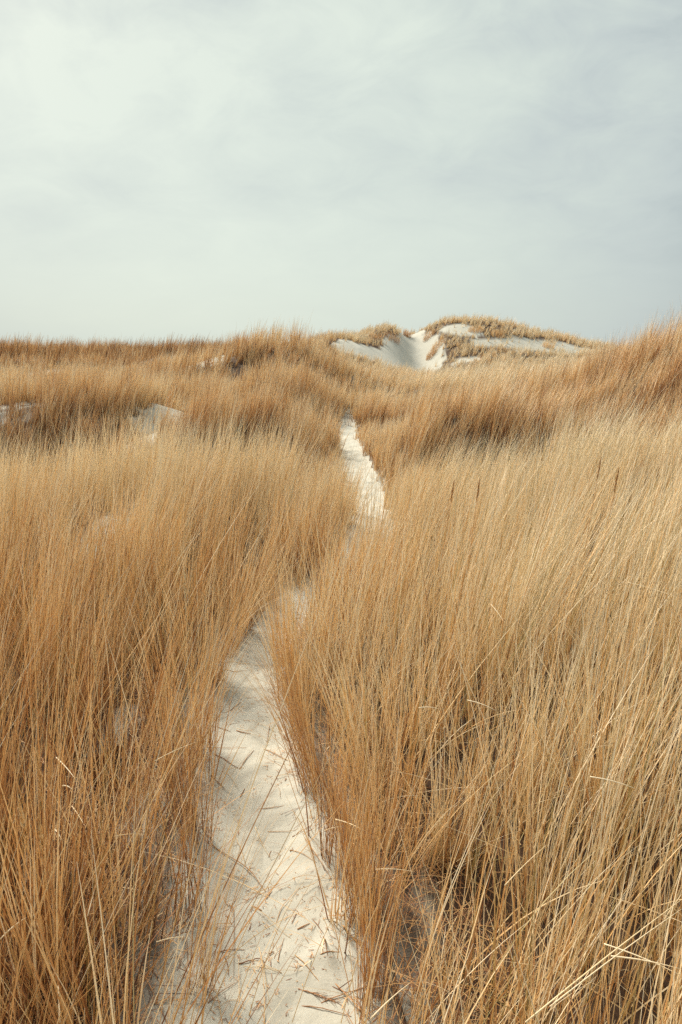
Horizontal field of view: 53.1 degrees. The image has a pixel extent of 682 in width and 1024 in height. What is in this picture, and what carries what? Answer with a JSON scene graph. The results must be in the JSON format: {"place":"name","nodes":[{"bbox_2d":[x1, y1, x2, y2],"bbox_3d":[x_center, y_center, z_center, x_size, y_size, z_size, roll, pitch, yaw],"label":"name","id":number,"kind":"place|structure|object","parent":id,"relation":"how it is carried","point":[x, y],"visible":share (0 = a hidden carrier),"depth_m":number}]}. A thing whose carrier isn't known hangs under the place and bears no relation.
{"place":"outdoors","nodes":[
{"label":"outdoors","id":0,"kind":"place"},
{"bbox_2d":[0,331,324,369],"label":"ridge grass","id":1,"kind":"structure","parent":0,"point":[132,352],"depth_m":35.38},
{"bbox_2d":[0,378,392,1023],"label":"bank grass","id":2,"kind":"structure","parent":0,"point":[106,582],"depth_m":3.04},
{"bbox_2d":[58,979,60,1022],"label":"broken stalk","id":3,"kind":"object","parent":2,"relation":"on","point":[59,1006],"visible":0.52,"depth_m":1.34},
{"bbox_2d":[87,869,100,915],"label":"broken stalk","id":4,"kind":"object","parent":2,"relation":"on","point":[91,899],"visible":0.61,"depth_m":1.51},
{"bbox_2d":[91,362,355,473],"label":"hummock grass","id":5,"kind":"structure","parent":0,"point":[252,407],"depth_m":12.73},
{"bbox_2d":[130,419,405,1023],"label":"sand path","id":6,"kind":"structure","parent":0,"point":[286,993],"depth_m":2.13},
{"bbox_2d":[146,739,250,927],"bbox_3d":[-0.392,0.947,2.020,0.308,0.516,0.293,-4,14,-18],"label":"grass tuft","id":7,"kind":"object","parent":6,"relation":"on","point":[194,875],"visible":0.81,"depth_m":2.01},
{"bbox_2d":[157,679,243,846],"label":"grass tuft","id":8,"kind":"object","parent":6,"relation":"on","point":[190,783],"visible":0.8,"depth_m":2.32},
{"bbox_2d":[167,605,243,754],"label":"grass tuft","id":9,"kind":"object","parent":6,"relation":"on","point":[208,695],"visible":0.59,"depth_m":2.85},
{"bbox_2d":[189,551,280,688],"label":"grass tuft","id":10,"kind":"object","parent":6,"relation":"on","point":[223,655],"visible":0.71,"depth_m":3.43},
{"bbox_2d":[211,843,265,891],"bbox_3d":[-0.333,1.151,2.226,0.018,0.014,0.300,-13,18,-43],"label":"fallen straw","id":11,"kind":"object","parent":6,"relation":"on","point":[241,863],"visible":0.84,"depth_m":2.23},
{"bbox_2d":[214,556,270,635],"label":"grass tuft","id":12,"kind":"object","parent":6,"relation":"on","point":[242,600],"visible":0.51,"depth_m":4.03},
{"bbox_2d":[217,530,291,656],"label":"grass tuft","id":13,"kind":"object","parent":6,"relation":"on","point":[232,645],"visible":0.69,"depth_m":3.77},
{"bbox_2d":[179,756,333,1005],"bbox_3d":[-0.249,0.918,1.823,0.425,0.633,0.311,-9,16,-34],"label":"grass tuft","id":14,"kind":"object","parent":6,"relation":"on","point":[204,978],"visible":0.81,"depth_m":1.77},
{"bbox_2d":[231,956,281,972],"bbox_3d":[-0.239,1.226,1.859,0.168,0.012,0.007,6,13,16],"label":"curved straw","id":15,"kind":"object","parent":6,"relation":"on","point":[257,961],"visible":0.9,"depth_m":1.86},
{"bbox_2d":[261,959,264,1023],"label":"curved straw","id":16,"kind":"object","parent":6,"relation":"on","point":[264,997],"visible":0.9,"depth_m":1.73},
{"bbox_2d":[201,902,332,985],"bbox_3d":[-0.196,1.071,1.675,0.386,0.404,0.002,5,14,21],"label":"long blade","id":17,"kind":"object","parent":6,"relation":"on","point":[260,932],"visible":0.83,"depth_m":1.67},
{"bbox_2d":[210,791,326,1010],"bbox_3d":[-0.188,0.996,1.730,0.349,0.540,0.002,-7,15,-28],"label":"long blade","id":18,"kind":"object","parent":6,"relation":"on","point":[252,916],"visible":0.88,"depth_m":1.71},
{"bbox_2d":[132,541,406,1023],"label":"plant litter","id":19,"kind":"object","parent":6,"relation":"on","point":[263,904],"visible":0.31,"depth_m":1.95},
{"bbox_2d":[220,629,321,794],"bbox_3d":[-0.271,0.732,2.639,0.306,0.636,0.456,-8,15,-30],"label":"grass tuft","id":20,"kind":"object","parent":6,"relation":"on","point":[299,740],"visible":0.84,"depth_m":2.60},
{"bbox_2d":[213,610,329,758],"bbox_3d":[-0.313,0.673,2.790,0.396,0.663,0.460,-11,17,-39],"label":"grass tuft","id":21,"kind":"object","parent":6,"relation":"on","point":[299,706],"visible":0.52,"depth_m":2.76},
{"bbox_2d":[249,883,302,1014],"bbox_3d":[-0.160,1.080,1.680,0.158,0.381,0.002,-4,14,-18],"label":"long blade","id":22,"kind":"object","parent":6,"relation":"on","point":[267,955],"visible":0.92,"depth_m":1.67},
{"bbox_2d":[239,552,315,703],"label":"grass tuft","id":23,"kind":"object","parent":6,"relation":"on","point":[284,630],"visible":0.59,"depth_m":3.23},
{"bbox_2d":[245,531,311,661],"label":"grass tuft","id":24,"kind":"object","parent":6,"relation":"on","point":[271,596],"visible":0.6,"depth_m":3.65},
{"bbox_2d":[232,689,349,825],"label":"grass tuft","id":25,"kind":"object","parent":6,"relation":"on","point":[323,781],"visible":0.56,"depth_m":2.35},
{"bbox_2d":[298,988,341,1004],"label":"seed frond","id":26,"kind":"object","parent":6,"relation":"on","point":[324,997],"visible":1,"depth_m":1.77},
{"bbox_2d":[0,540,645,1023],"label":"dead straw","id":27,"kind":"object","parent":6,"relation":"on","point":[394,1002],"visible":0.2,"depth_m":1.99},
{"bbox_2d":[292,884,355,1022],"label":"long blade","id":28,"kind":"object","parent":6,"relation":"on","point":[313,961],"visible":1,"depth_m":1.65},
{"bbox_2d":[302,1005,349,1015],"bbox_3d":[-0.037,1.270,1.737,0.134,0.016,0.003,4,14,16],"label":"fallen straw","id":29,"kind":"object","parent":6,"relation":"on","point":[323,1008],"visible":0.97,"depth_m":1.74},
{"bbox_2d":[286,675,385,866],"bbox_3d":[-0.001,0.821,2.192,0.355,0.640,0.412,0,13,0],"label":"grass tuft","id":30,"kind":"object","parent":6,"relation":"on","point":[327,834],"visible":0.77,"depth_m":2.18},
{"bbox_2d":[321,987,362,1002],"bbox_3d":[0.010,1.250,1.773,0.130,0.022,0.005,-4,14,-15],"label":"fallen straw","id":31,"kind":"object","parent":6,"relation":"on","point":[339,995],"visible":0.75,"depth_m":1.77},
{"bbox_2d":[283,705,425,928],"bbox_3d":[0.114,0.850,2.067,0.347,0.647,0.506,9,16,33],"label":"grass tuft","id":32,"kind":"object","parent":6,"relation":"on","point":[368,858],"visible":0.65,"depth_m":1.95},
{"bbox_2d":[311,709,411,895],"bbox_3d":[0.057,0.863,2.128,0.324,0.595,0.356,0,13,0],"label":"grass tuft","id":33,"kind":"object","parent":6,"relation":"on","point":[352,804],"visible":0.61,"depth_m":2.08},
{"bbox_2d":[341,885,387,1022],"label":"long blade","id":34,"kind":"object","parent":6,"relation":"on","point":[357,959],"visible":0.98,"depth_m":1.61},
{"bbox_2d":[283,749,468,1017],"bbox_3d":[0.094,0.932,1.775,0.518,0.646,0.395,0,13,0],"label":"grass tuft","id":35,"kind":"object","parent":6,"relation":"on","point":[366,948],"visible":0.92,"depth_m":1.73},
{"bbox_2d":[0,320,681,1023],"bbox_3d":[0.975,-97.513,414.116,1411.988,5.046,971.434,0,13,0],"label":"dune ground","id":36,"kind":"structure","parent":0,"point":[414,350],"depth_m":2.49},
{"bbox_2d":[17,796,57,1020],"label":"seed stalk","id":37,"kind":"object","parent":36,"relation":"on","point":[25,833],"visible":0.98,"depth_m":1.36},
{"bbox_2d":[38,811,62,1022],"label":"seed stalk","id":38,"kind":"object","parent":36,"relation":"on","point":[41,835],"visible":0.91,"depth_m":1.35},
{"bbox_2d":[35,742,66,1011],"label":"seed stalk","id":39,"kind":"object","parent":36,"relation":"on","point":[39,774],"visible":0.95,"depth_m":1.45},
{"bbox_2d":[70,643,94,903],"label":"seed stalk","id":40,"kind":"object","parent":36,"relation":"on","point":[72,669],"visible":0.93,"depth_m":1.84},
{"bbox_2d":[92,632,113,904],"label":"seed stalk","id":41,"kind":"object","parent":36,"relation":"on","point":[94,657],"visible":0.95,"depth_m":1.85},
{"bbox_2d":[183,567,192,774],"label":"seed stalk","id":42,"kind":"object","parent":36,"relation":"on","point":[184,584],"visible":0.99,"depth_m":2.44},
{"bbox_2d":[0,341,409,500],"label":"hollow grass","id":43,"kind":"structure","parent":36,"relation":"on","point":[69,385],"depth_m":15.16},
{"bbox_2d":[119,315,479,413],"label":"crest grass","id":44,"kind":"structure","parent":36,"relation":"on","point":[240,348],"depth_m":24.74},
{"bbox_2d":[369,334,382,340],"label":"grass tuft","id":45,"kind":"object","parent":36,"relation":"on","point":[375,337],"visible":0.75,"depth_m":51.05},
{"bbox_2d":[384,329,399,342],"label":"grass tuft","id":46,"kind":"object","parent":36,"relation":"on","point":[391,334],"visible":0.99,"depth_m":52.44},
{"bbox_2d":[402,329,412,337],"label":"grass tuft","id":47,"kind":"object","parent":36,"relation":"on","point":[405,333],"visible":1,"depth_m":55.02},
{"bbox_2d":[423,328,434,341],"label":"grass tuft","id":48,"kind":"object","parent":36,"relation":"on","point":[426,336],"visible":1,"depth_m":53.72},
{"bbox_2d":[426,344,438,360],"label":"grass tuft","id":49,"kind":"object","parent":36,"relation":"on","point":[430,354],"visible":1,"depth_m":51.00},
{"bbox_2d":[430,333,446,352],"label":"grass tuft","id":50,"kind":"object","parent":36,"relation":"on","point":[436,341],"visible":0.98,"depth_m":51.48},
{"bbox_2d":[433,481,453,634],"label":"seed stalk","id":51,"kind":"object","parent":36,"relation":"on","point":[446,528],"visible":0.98,"depth_m":3.52},
{"bbox_2d":[313,312,627,378],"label":"dune grass","id":52,"kind":"structure","parent":36,"relation":"on","point":[353,336],"depth_m":48.65},
{"bbox_2d":[462,479,479,624],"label":"seed stalk","id":53,"kind":"object","parent":36,"relation":"on","point":[473,524],"visible":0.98,"depth_m":3.41},
{"bbox_2d":[468,324,484,332],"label":"grass tuft","id":54,"kind":"object","parent":36,"relation":"on","point":[474,327],"visible":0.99,"depth_m":51.81},
{"bbox_2d":[490,327,504,337],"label":"grass tuft","id":55,"kind":"object","parent":36,"relation":"on","point":[497,332],"visible":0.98,"depth_m":51.12},
{"bbox_2d":[542,339,556,348],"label":"grass tuft","id":56,"kind":"object","parent":36,"relation":"on","point":[546,345],"visible":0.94,"depth_m":50.35},
{"bbox_2d":[573,459,600,633],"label":"seed stalk","id":57,"kind":"object","parent":36,"relation":"on","point":[591,512],"visible":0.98,"depth_m":3.50},
{"bbox_2d":[593,469,618,604],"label":"seed stalk","id":58,"kind":"object","parent":36,"relation":"on","point":[609,514],"visible":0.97,"depth_m":3.25},
{"bbox_2d":[0,0,681,348],"label":"sky","id":59,"kind":"structure","parent":0,"point":[185,168]},
{"bbox_2d":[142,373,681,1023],"bbox_3d":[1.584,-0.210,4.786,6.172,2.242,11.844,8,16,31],"label":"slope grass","id":60,"kind":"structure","parent":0,"point":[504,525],"depth_m":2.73},
{"bbox_2d":[370,983,409,1018],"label":"broken stalk","id":61,"kind":"object","parent":60,"relation":"on","point":[387,1002],"visible":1,"depth_m":1.35},
{"bbox_2d":[504,846,544,885],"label":"broken stalk","id":62,"kind":"object","parent":60,"relation":"on","point":[522,867],"visible":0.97,"depth_m":1.48},
{"bbox_2d":[525,900,680,1022],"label":"broken stalk","id":63,"kind":"object","parent":60,"relation":"on","point":[553,999],"visible":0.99,"depth_m":1.12},
{"bbox_2d":[590,776,632,787],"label":"broken stalk","id":64,"kind":"object","parent":60,"relation":"on","point":[608,780],"visible":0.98,"depth_m":1.58},
{"bbox_2d":[550,909,680,1006],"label":"broken stalk","id":65,"kind":"object","parent":60,"relation":"on","point":[602,966],"visible":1,"depth_m":1.11},
{"bbox_2d":[604,943,679,974],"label":"broken stalk","id":66,"kind":"object","parent":60,"relation":"on","point":[635,955],"visible":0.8,"depth_m":1.33},
{"bbox_2d":[611,955,679,968],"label":"broken stalk","id":67,"kind":"object","parent":60,"relation":"on","point":[640,960],"visible":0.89,"depth_m":1.31},
{"bbox_2d":[354,356,591,479],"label":"hummock grass","id":68,"kind":"structure","parent":0,"point":[426,420],"depth_m":12.06},
{"bbox_2d":[343,351,617,506],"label":"plain grass","id":69,"kind":"structure","parent":0,"point":[368,412],"depth_m":17.66},
{"bbox_2d":[556,298,681,452],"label":"dune grass","id":70,"kind":"structure","parent":0,"point":[652,354],"depth_m":13.26}
]}

